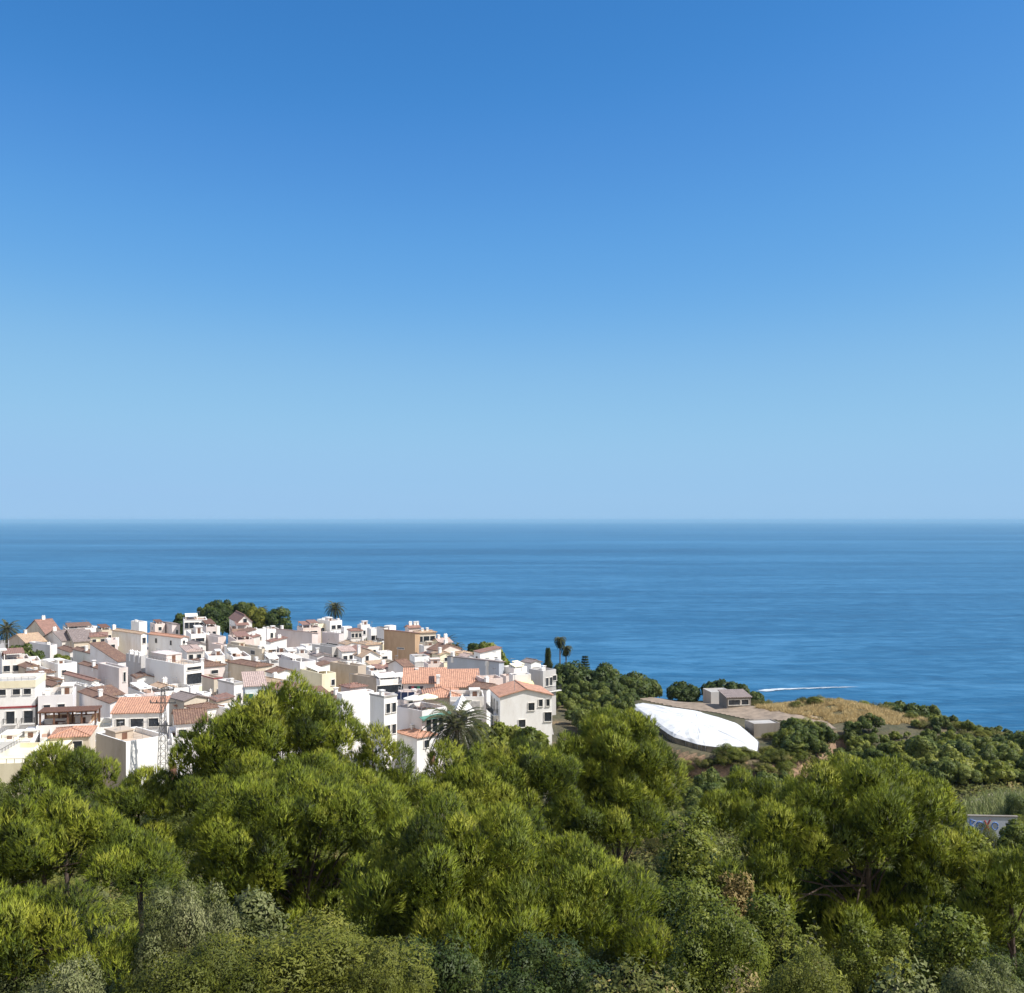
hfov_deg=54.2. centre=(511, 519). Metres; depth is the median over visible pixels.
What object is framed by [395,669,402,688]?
village house
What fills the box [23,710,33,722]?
window
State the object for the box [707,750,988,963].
pine tree
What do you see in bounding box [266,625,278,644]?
village house
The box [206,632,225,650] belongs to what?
village house
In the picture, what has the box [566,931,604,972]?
shrub
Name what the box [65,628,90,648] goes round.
village house
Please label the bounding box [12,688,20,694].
window
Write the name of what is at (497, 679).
village house
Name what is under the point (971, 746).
avocado tree
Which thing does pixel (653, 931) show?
shrub
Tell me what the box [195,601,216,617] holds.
evergreen tree
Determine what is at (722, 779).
avocado tree
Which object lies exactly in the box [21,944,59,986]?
shrub
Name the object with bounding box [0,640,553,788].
village street
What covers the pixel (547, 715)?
window
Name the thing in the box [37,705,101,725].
pergola
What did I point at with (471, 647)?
evergreen tree
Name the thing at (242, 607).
evergreen tree
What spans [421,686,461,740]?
village house
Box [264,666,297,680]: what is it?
village house
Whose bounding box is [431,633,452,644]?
village house
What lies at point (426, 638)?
window
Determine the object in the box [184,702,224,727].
village house
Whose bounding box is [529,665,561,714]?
village house
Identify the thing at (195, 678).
window
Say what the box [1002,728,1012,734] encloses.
avocado tree
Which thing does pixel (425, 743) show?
window
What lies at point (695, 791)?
avocado tree
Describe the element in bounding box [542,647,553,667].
conifer tree
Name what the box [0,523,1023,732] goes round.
sea
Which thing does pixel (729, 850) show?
shrub
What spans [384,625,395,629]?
village house
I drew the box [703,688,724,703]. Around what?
farm shed
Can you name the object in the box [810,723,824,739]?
avocado tree
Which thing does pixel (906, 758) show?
avocado tree
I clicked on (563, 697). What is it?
avocado tree
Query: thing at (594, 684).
avocado tree
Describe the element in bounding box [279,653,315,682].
village house
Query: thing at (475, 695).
village house
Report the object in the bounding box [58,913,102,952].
shrub
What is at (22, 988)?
shrub
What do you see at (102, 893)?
shrub
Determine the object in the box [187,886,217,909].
shrub
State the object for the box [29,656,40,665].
village house
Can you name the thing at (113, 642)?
village house
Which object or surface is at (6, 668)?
window
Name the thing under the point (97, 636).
village house
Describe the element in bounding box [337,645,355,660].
village house
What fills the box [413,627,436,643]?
village house
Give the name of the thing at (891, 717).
dry grass
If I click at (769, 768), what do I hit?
scrub bush
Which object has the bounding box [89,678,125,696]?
village house
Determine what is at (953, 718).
avocado tree
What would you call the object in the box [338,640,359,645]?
village house
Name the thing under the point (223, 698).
village house
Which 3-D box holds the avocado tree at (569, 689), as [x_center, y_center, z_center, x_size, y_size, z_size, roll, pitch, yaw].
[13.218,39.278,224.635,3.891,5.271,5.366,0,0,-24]
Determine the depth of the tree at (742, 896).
41.76 m
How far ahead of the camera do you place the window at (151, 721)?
169.98 m
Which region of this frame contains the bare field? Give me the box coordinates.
[640,697,836,728]
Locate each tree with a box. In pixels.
[0,619,23,647]
[0,770,186,987]
[0,873,148,992]
[6,738,122,960]
[8,642,45,657]
[54,654,70,659]
[73,764,201,935]
[151,669,366,818]
[164,746,415,861]
[172,613,184,634]
[179,759,430,972]
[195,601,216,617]
[201,604,232,633]
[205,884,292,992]
[212,599,231,635]
[225,604,236,634]
[235,601,258,628]
[246,605,267,628]
[262,606,292,629]
[324,601,344,618]
[336,785,672,991]
[342,719,433,923]
[402,778,468,815]
[415,735,583,825]
[420,700,495,763]
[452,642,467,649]
[467,643,478,654]
[470,722,490,743]
[472,736,499,754]
[475,641,495,649]
[487,721,519,751]
[501,649,509,665]
[505,704,689,923]
[513,725,549,747]
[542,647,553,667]
[552,660,592,691]
[553,637,565,663]
[556,679,562,689]
[556,689,567,705]
[561,645,572,662]
[562,683,579,700]
[563,698,575,708]
[564,710,576,720]
[567,705,580,710]
[569,693,580,704]
[571,711,576,725]
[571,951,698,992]
[573,708,593,725]
[576,723,581,733]
[577,700,593,708]
[578,680,592,693]
[579,695,590,702]
[581,656,590,670]
[584,662,619,682]
[587,701,605,711]
[588,686,609,701]
[589,680,598,691]
[594,694,614,706]
[596,681,609,690]
[603,700,616,708]
[609,679,624,697]
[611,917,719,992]
[612,694,635,710]
[615,671,654,697]
[617,874,711,988]
[619,676,636,687]
[619,684,628,696]
[622,688,635,695]
[625,692,639,701]
[648,678,662,697]
[650,805,725,912]
[656,876,746,992]
[666,680,700,701]
[680,786,703,805]
[684,796,693,809]
[688,793,714,821]
[693,764,799,842]
[693,771,716,787]
[700,678,727,694]
[700,782,724,806]
[704,767,726,783]
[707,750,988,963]
[711,777,726,787]
[715,819,734,831]
[715,871,762,975]
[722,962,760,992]
[725,681,750,693]
[729,764,753,791]
[738,819,750,831]
[742,890,801,980]
[750,691,764,705]
[756,771,782,782]
[772,725,794,746]
[773,770,793,780]
[778,717,803,731]
[781,730,807,746]
[781,739,809,754]
[791,724,807,730]
[791,729,819,750]
[795,728,818,736]
[804,719,816,727]
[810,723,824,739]
[814,740,828,755]
[816,756,843,768]
[819,723,839,743]
[826,749,847,756]
[827,750,857,763]
[842,720,862,733]
[844,730,857,743]
[845,736,870,751]
[846,750,862,758]
[853,742,876,752]
[857,712,885,733]
[861,732,879,742]
[861,748,883,758]
[862,756,873,765]
[877,740,894,753]
[879,734,889,742]
[882,751,909,767]
[883,700,904,713]
[887,739,911,755]
[888,752,915,773]
[889,731,902,738]
[899,760,928,771]
[902,735,932,750]
[904,702,931,716]
[905,736,937,759]
[907,903,990,992]
[910,719,919,727]
[910,766,929,780]
[917,752,940,768]
[920,728,936,735]
[920,738,942,753]
[927,704,941,715]
[927,733,936,741]
[928,759,957,784]
[929,744,959,758]
[930,716,943,726]
[932,725,941,733]
[936,737,950,745]
[937,729,963,740]
[939,752,974,768]
[939,756,973,778]
[941,719,951,727]
[941,820,976,889]
[942,740,959,750]
[945,715,958,722]
[947,725,955,732]
[947,844,1023,984]
[950,834,1023,958]
[955,740,974,757]
[955,741,974,749]
[957,765,982,783]
[961,719,974,731]
[964,735,975,742]
[964,754,988,769]
[969,735,1005,753]
[976,759,1015,784]
[977,743,998,763]
[991,725,1002,733]
[991,734,1004,737]
[993,818,1023,882]
[995,737,1007,743]
[996,744,1019,762]
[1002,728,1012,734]
[1002,760,1023,772]
[1005,740,1021,755]
[1008,730,1023,740]
[1009,768,1023,782]
[1013,737,1023,748]
[1017,754,1023,768]
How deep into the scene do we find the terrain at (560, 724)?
190.18 m
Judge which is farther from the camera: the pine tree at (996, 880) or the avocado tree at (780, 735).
the avocado tree at (780, 735)
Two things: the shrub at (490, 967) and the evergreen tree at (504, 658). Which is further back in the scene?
the evergreen tree at (504, 658)
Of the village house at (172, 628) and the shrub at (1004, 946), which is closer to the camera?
the shrub at (1004, 946)
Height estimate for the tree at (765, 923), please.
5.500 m
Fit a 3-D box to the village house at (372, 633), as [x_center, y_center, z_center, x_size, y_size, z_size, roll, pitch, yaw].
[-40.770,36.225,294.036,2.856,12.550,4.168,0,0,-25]
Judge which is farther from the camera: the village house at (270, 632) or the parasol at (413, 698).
the village house at (270, 632)
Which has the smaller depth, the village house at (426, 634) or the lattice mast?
the lattice mast
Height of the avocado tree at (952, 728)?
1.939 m
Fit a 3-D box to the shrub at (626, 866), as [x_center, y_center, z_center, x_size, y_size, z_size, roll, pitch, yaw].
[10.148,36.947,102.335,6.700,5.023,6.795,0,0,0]
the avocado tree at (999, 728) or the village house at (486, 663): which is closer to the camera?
the avocado tree at (999, 728)
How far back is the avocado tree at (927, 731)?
191.21 m
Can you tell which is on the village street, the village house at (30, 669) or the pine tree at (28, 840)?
the village house at (30, 669)
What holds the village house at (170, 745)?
on the village street
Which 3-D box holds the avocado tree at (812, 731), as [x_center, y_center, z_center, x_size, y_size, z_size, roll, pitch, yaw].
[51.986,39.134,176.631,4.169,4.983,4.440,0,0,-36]
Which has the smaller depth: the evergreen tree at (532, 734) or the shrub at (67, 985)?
the shrub at (67, 985)
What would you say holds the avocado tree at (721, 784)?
on the terrain at (560, 724)
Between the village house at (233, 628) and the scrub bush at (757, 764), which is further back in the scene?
the village house at (233, 628)
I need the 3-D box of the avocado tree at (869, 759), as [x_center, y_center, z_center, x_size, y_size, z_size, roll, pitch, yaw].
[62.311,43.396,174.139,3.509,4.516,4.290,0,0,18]
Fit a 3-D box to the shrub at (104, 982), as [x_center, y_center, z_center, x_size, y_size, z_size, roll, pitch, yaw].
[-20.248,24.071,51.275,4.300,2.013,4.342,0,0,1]
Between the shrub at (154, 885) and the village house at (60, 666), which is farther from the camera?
the village house at (60, 666)
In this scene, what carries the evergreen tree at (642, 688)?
on the terrain at (560, 724)
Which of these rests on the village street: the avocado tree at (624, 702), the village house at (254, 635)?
the village house at (254, 635)
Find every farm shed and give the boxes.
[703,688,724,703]
[718,689,751,707]
[745,719,779,736]
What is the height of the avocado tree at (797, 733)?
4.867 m
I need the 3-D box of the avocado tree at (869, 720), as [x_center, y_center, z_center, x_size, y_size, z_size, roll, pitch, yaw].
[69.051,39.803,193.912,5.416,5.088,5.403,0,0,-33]
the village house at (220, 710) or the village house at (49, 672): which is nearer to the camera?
the village house at (220, 710)
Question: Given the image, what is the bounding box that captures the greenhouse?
[633,703,758,757]
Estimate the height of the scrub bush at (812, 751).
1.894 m
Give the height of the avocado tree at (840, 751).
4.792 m
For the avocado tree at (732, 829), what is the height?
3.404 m
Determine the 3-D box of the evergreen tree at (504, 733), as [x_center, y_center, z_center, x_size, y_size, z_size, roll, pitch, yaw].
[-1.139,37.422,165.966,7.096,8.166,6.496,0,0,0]
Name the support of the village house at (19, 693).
on the village street
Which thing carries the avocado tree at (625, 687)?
on the terrain at (560, 724)
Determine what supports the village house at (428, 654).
on the village street
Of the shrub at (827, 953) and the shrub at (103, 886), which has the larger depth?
the shrub at (103, 886)
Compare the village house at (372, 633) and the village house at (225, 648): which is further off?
the village house at (372, 633)
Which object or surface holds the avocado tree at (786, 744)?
on the terrain at (560, 724)
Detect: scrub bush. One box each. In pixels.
[678,757,694,771]
[690,756,714,768]
[701,758,716,765]
[710,743,737,757]
[713,755,731,763]
[715,755,735,765]
[725,748,745,759]
[731,760,745,766]
[732,752,750,760]
[733,746,753,756]
[733,755,748,761]
[743,762,765,772]
[747,750,760,758]
[751,699,767,705]
[752,760,765,766]
[756,763,776,771]
[757,768,781,776]
[758,745,772,752]
[759,757,772,763]
[761,732,774,739]
[761,750,775,760]
[764,752,791,762]
[770,748,789,761]
[775,759,796,775]
[780,754,796,763]
[788,701,805,707]
[788,748,810,760]
[796,749,815,758]
[797,718,809,723]
[806,696,822,704]
[810,757,820,762]
[812,720,828,726]
[871,701,886,707]
[903,712,918,718]
[914,720,927,728]
[919,719,932,727]
[952,721,970,729]
[957,729,973,734]
[972,729,992,736]
[991,728,1007,736]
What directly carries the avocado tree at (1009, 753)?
on the terrain at (560, 724)
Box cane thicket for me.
[947,784,1023,824]
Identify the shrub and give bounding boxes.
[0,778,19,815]
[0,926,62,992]
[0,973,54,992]
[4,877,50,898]
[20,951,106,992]
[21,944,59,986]
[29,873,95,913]
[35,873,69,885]
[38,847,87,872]
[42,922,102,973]
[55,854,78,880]
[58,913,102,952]
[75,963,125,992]
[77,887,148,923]
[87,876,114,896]
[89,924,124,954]
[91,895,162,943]
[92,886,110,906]
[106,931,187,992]
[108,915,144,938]
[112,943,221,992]
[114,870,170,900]
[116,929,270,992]
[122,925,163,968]
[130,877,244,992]
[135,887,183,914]
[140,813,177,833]
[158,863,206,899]
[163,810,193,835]
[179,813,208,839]
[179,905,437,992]
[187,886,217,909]
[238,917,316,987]
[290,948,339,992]
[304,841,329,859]
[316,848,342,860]
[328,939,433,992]
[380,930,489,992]
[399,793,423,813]
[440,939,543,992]
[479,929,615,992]
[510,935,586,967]
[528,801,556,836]
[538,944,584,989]
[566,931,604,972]
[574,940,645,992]
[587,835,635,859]
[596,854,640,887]
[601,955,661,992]
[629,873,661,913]
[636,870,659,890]
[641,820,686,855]
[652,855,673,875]
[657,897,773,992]
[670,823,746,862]
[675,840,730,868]
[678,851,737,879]
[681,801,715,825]
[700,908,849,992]
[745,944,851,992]
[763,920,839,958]
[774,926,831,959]
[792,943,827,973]
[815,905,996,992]
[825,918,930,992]
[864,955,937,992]
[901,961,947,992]
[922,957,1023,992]
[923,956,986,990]
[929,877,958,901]
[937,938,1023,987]
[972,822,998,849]
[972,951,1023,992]
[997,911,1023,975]
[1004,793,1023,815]
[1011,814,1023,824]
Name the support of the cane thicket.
on the terrain at (560, 724)
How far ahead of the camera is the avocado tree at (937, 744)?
171.27 m
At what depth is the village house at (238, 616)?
311.67 m
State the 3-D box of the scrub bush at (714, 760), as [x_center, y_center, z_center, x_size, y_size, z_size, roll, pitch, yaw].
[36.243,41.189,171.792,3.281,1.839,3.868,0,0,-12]
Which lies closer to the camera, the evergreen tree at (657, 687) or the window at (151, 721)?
the window at (151, 721)
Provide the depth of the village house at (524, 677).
204.73 m
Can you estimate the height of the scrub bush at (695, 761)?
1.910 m
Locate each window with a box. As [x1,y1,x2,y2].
[0,689,6,695]
[3,665,10,671]
[5,711,14,723]
[12,665,18,671]
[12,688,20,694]
[23,688,31,694]
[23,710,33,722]
[72,740,82,749]
[116,718,124,726]
[123,672,125,681]
[130,718,143,727]
[148,718,158,726]
[184,622,188,628]
[186,665,201,670]
[186,672,201,684]
[189,622,194,628]
[195,638,204,641]
[211,669,218,673]
[376,684,401,692]
[385,703,390,713]
[391,702,396,712]
[391,723,396,733]
[423,740,429,748]
[424,636,429,641]
[426,719,431,731]
[432,718,437,731]
[471,701,480,713]
[518,719,525,727]
[528,702,534,710]
[538,699,543,706]
[544,712,551,721]
[545,677,548,686]
[545,699,550,706]
[549,677,552,685]
[728,699,740,705]
[741,699,748,704]
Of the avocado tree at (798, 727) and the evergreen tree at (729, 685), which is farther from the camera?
the evergreen tree at (729, 685)
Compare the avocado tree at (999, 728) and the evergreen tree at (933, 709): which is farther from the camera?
the evergreen tree at (933, 709)
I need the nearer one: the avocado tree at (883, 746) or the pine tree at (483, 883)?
the pine tree at (483, 883)
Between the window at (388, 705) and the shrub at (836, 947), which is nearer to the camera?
the shrub at (836, 947)
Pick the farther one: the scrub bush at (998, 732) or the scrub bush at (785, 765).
the scrub bush at (998, 732)
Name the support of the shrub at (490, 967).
on the terrain at (560, 724)
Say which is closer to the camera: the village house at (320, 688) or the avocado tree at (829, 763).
the avocado tree at (829, 763)
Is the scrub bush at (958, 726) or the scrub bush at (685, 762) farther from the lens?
the scrub bush at (958, 726)
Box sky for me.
[0,0,1023,522]
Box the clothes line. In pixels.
[408,686,422,688]
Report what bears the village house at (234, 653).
on the village street
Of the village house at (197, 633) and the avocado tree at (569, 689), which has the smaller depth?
the avocado tree at (569, 689)
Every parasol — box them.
[403,695,422,700]
[419,693,437,709]
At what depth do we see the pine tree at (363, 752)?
57.72 m
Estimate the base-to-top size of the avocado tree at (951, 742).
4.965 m
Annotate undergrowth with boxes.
[27,742,1023,992]
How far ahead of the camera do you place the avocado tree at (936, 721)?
196.49 m
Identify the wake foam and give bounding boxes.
[760,687,828,690]
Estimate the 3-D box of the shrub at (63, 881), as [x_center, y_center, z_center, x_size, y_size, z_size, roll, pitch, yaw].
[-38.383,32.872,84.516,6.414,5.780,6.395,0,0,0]
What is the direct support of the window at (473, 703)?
in the village house at (475, 695)
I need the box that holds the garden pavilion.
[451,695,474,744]
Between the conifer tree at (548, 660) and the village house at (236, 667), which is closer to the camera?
the village house at (236, 667)
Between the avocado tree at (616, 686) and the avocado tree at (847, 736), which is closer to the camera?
the avocado tree at (847, 736)
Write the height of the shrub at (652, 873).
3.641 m
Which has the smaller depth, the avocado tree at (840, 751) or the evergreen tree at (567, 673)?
the avocado tree at (840, 751)
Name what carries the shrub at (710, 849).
on the terrain at (560, 724)
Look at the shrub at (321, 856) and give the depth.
113.48 m
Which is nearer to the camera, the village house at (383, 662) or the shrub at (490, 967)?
the shrub at (490, 967)
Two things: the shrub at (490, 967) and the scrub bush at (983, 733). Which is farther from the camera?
the scrub bush at (983, 733)
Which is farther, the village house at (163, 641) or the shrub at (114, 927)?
the village house at (163, 641)
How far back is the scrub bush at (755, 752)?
172.35 m
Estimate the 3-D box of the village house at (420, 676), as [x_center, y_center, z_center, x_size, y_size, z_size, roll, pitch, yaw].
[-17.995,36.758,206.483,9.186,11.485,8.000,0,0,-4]
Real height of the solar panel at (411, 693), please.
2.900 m
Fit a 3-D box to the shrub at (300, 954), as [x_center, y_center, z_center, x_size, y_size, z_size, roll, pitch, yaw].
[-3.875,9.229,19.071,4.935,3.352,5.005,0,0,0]
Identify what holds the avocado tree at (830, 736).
on the terrain at (560, 724)
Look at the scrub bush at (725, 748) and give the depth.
172.59 m
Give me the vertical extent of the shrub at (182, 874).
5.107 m
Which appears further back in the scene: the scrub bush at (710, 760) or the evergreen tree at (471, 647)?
the evergreen tree at (471, 647)
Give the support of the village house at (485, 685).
on the village street
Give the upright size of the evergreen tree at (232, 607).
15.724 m
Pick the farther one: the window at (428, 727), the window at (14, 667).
the window at (14, 667)
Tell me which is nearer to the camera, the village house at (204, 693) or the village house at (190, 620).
the village house at (204, 693)
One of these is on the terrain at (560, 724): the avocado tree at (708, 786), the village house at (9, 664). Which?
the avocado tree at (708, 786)
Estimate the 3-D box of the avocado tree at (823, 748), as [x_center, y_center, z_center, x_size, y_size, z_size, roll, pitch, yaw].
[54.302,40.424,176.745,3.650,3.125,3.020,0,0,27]
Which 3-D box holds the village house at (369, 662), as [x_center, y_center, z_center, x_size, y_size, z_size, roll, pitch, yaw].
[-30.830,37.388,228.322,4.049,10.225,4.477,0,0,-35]
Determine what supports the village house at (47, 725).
on the village street
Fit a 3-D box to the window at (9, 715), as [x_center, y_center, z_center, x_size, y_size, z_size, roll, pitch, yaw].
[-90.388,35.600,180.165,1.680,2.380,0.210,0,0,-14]
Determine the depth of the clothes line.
199.99 m
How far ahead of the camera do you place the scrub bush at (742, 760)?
170.00 m
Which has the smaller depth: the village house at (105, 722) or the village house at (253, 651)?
the village house at (105, 722)
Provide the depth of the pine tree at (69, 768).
65.17 m
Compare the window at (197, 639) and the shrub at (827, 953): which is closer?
the shrub at (827, 953)
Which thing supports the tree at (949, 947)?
on the terrain at (560, 724)
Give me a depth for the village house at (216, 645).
266.17 m
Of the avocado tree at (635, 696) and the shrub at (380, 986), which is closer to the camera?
the shrub at (380, 986)
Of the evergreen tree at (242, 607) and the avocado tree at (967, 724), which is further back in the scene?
the evergreen tree at (242, 607)
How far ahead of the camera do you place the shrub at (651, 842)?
117.92 m
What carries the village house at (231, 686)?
on the village street
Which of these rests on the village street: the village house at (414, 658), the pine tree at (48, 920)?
the village house at (414, 658)
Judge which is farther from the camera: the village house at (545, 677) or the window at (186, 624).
the window at (186, 624)
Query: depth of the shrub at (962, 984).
18.03 m
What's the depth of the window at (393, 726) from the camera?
163.41 m
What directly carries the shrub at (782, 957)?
on the terrain at (560, 724)
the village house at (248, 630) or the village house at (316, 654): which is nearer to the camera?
the village house at (316, 654)
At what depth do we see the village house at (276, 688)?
195.27 m
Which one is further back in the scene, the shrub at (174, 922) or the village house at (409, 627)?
the village house at (409, 627)
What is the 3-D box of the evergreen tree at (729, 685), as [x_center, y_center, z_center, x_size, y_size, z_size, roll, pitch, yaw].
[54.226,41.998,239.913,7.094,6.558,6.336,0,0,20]
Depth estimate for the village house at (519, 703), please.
176.51 m
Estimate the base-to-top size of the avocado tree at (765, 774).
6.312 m
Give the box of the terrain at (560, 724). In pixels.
[62,698,1023,992]
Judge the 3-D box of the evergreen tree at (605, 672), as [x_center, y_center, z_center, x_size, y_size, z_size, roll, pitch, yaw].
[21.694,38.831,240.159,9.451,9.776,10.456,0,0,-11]
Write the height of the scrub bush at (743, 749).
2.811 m
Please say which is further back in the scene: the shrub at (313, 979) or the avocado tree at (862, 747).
the avocado tree at (862, 747)
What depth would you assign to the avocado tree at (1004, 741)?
177.95 m
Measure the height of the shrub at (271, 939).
4.084 m
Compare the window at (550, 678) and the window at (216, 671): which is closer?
the window at (550, 678)
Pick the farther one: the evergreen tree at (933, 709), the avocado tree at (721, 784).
the evergreen tree at (933, 709)
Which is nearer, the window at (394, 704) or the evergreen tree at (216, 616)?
the window at (394, 704)
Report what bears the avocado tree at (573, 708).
on the terrain at (560, 724)
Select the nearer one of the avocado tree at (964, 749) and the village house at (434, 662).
the avocado tree at (964, 749)
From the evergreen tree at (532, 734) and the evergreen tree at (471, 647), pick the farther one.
the evergreen tree at (471, 647)
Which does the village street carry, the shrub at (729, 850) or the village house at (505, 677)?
the village house at (505, 677)
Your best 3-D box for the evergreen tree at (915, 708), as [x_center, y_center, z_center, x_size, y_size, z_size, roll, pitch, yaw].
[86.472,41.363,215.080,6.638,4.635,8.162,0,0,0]
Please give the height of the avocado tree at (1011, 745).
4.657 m
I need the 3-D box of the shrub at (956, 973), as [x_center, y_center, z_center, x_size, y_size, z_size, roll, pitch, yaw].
[15.723,16.639,34.869,2.917,2.631,2.934,0,0,-31]
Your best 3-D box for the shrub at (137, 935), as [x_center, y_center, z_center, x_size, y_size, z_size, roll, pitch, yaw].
[-22.957,27.891,64.095,4.086,3.681,4.046,0,0,40]
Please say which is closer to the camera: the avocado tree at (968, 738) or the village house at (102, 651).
the avocado tree at (968, 738)
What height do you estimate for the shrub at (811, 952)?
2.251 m
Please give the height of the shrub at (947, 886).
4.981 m
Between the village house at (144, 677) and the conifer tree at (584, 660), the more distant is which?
the conifer tree at (584, 660)
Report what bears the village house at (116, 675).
on the village street
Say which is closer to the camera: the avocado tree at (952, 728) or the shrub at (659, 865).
the shrub at (659, 865)
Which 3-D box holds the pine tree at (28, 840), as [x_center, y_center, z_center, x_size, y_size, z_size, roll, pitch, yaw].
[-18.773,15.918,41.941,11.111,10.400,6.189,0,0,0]
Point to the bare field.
(748, 712)
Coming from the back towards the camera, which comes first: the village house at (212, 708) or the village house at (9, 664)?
the village house at (9, 664)
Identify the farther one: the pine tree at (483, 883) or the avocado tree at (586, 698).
the avocado tree at (586, 698)
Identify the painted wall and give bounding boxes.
[967,814,1017,847]
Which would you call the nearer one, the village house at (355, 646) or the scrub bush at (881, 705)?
the scrub bush at (881, 705)
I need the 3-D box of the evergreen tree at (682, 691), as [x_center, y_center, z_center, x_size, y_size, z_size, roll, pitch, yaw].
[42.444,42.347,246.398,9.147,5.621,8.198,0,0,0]
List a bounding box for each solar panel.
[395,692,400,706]
[401,692,407,699]
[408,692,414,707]
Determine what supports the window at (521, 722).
in the village house at (519, 703)
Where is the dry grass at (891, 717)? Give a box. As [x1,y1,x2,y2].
[754,697,928,724]
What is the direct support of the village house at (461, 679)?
on the village street
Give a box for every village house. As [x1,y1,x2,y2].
[0,647,29,673]
[0,673,45,732]
[0,727,39,752]
[0,738,73,797]
[7,630,47,646]
[18,661,38,672]
[23,615,60,635]
[25,669,56,676]
[26,661,53,670]
[29,641,56,658]
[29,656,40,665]
[36,712,98,733]
[38,671,63,681]
[38,681,75,723]
[40,729,51,741]
[41,658,76,681]
[43,621,70,653]
[45,679,61,687]
[47,725,97,771]
[57,645,72,660]
[62,671,100,685]
[63,622,94,631]
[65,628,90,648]
[70,679,92,713]
[72,646,89,673]
[77,627,91,634]
[77,687,118,717]
[78,660,97,678]
[89,632,107,641]
[89,641,125,665]
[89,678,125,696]
[95,717,111,739]
[96,624,111,637]
[96,721,166,787]
[98,662,127,694]
[105,637,118,649]
[110,696,170,738]
[111,624,148,654]
[124,694,140,696]
[126,649,146,686]
[128,681,167,694]
[130,671,154,686]
[131,620,146,632]
[138,687,159,696]
[145,650,203,692]
[148,631,189,656]
[150,619,164,632]
[150,677,175,690]
[163,621,179,634]
[164,691,176,695]
[166,677,192,691]
[167,739,185,775]
[169,685,208,726]
[169,726,191,770]
[171,707,207,755]
[180,644,204,659]
[183,612,206,634]
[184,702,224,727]
[186,625,205,642]
[186,640,205,657]
[188,658,226,678]
[196,691,210,701]
[201,674,222,693]
[202,619,216,633]
[205,649,224,662]
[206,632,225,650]
[207,624,219,634]
[208,692,234,703]
[211,642,226,652]
[215,658,229,677]
[217,672,243,703]
[218,694,242,715]
[224,643,231,658]
[226,648,250,659]
[226,657,273,681]
[227,641,271,660]
[228,610,252,634]
[228,631,253,644]
[230,621,248,634]
[237,627,255,634]
[241,671,266,702]
[246,631,260,645]
[256,627,265,646]
[258,654,278,667]
[263,645,284,659]
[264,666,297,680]
[265,634,287,647]
[265,672,282,686]
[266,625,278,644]
[268,681,301,691]
[275,625,317,647]
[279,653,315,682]
[283,647,310,658]
[297,619,320,642]
[300,642,311,651]
[300,665,335,691]
[307,685,328,692]
[308,648,332,661]
[311,623,324,642]
[312,638,339,656]
[316,660,329,670]
[317,617,341,632]
[317,656,348,661]
[322,630,343,645]
[326,687,338,699]
[330,661,365,691]
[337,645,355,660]
[337,689,373,753]
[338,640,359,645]
[339,673,367,691]
[341,626,351,639]
[341,659,361,663]
[347,628,362,641]
[352,644,368,651]
[352,645,380,664]
[352,673,382,691]
[356,640,382,651]
[357,620,369,640]
[365,660,384,665]
[366,664,385,675]
[367,627,376,641]
[369,689,397,770]
[373,671,401,705]
[376,650,391,659]
[377,626,387,641]
[381,660,387,671]
[383,625,419,660]
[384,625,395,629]
[387,658,414,673]
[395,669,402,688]
[397,702,450,763]
[397,724,437,772]
[398,687,423,705]
[402,667,446,689]
[404,621,420,631]
[410,654,428,667]
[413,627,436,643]
[418,650,431,657]
[419,641,432,652]
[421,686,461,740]
[424,657,443,666]
[426,639,462,652]
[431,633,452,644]
[431,647,450,666]
[434,668,479,689]
[447,652,505,675]
[450,687,483,737]
[454,650,473,655]
[457,652,473,657]
[467,676,496,725]
[473,646,501,658]
[476,668,502,684]
[485,658,502,674]
[486,674,553,743]
[500,674,508,682]
[504,658,526,673]
[509,672,533,683]
[520,657,542,672]
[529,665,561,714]
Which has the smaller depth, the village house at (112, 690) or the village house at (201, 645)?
the village house at (112, 690)
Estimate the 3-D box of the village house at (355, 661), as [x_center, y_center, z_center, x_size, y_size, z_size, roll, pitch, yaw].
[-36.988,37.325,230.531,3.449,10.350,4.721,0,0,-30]
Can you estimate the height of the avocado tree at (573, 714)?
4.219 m
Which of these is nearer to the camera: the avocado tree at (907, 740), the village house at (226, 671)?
the avocado tree at (907, 740)
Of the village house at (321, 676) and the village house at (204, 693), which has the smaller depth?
the village house at (204, 693)
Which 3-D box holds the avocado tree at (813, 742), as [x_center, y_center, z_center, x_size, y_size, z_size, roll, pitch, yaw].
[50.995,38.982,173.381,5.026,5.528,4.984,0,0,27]
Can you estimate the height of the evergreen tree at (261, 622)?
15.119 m
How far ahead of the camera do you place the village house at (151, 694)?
192.05 m
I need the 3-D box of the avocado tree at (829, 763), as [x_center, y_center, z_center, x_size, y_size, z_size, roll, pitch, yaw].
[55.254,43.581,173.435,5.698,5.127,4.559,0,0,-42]
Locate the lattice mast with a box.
[150,687,175,780]
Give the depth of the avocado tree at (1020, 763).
160.33 m
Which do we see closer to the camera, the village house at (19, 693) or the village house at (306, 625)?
the village house at (19, 693)
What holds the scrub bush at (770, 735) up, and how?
on the terrain at (560, 724)
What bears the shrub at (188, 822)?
on the terrain at (560, 724)
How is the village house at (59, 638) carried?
on the village street
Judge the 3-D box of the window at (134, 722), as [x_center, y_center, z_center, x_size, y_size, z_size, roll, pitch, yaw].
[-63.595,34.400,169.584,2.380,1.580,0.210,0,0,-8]
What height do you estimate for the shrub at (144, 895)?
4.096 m
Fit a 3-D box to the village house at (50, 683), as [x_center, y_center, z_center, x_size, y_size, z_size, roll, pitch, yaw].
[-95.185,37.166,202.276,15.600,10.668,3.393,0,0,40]

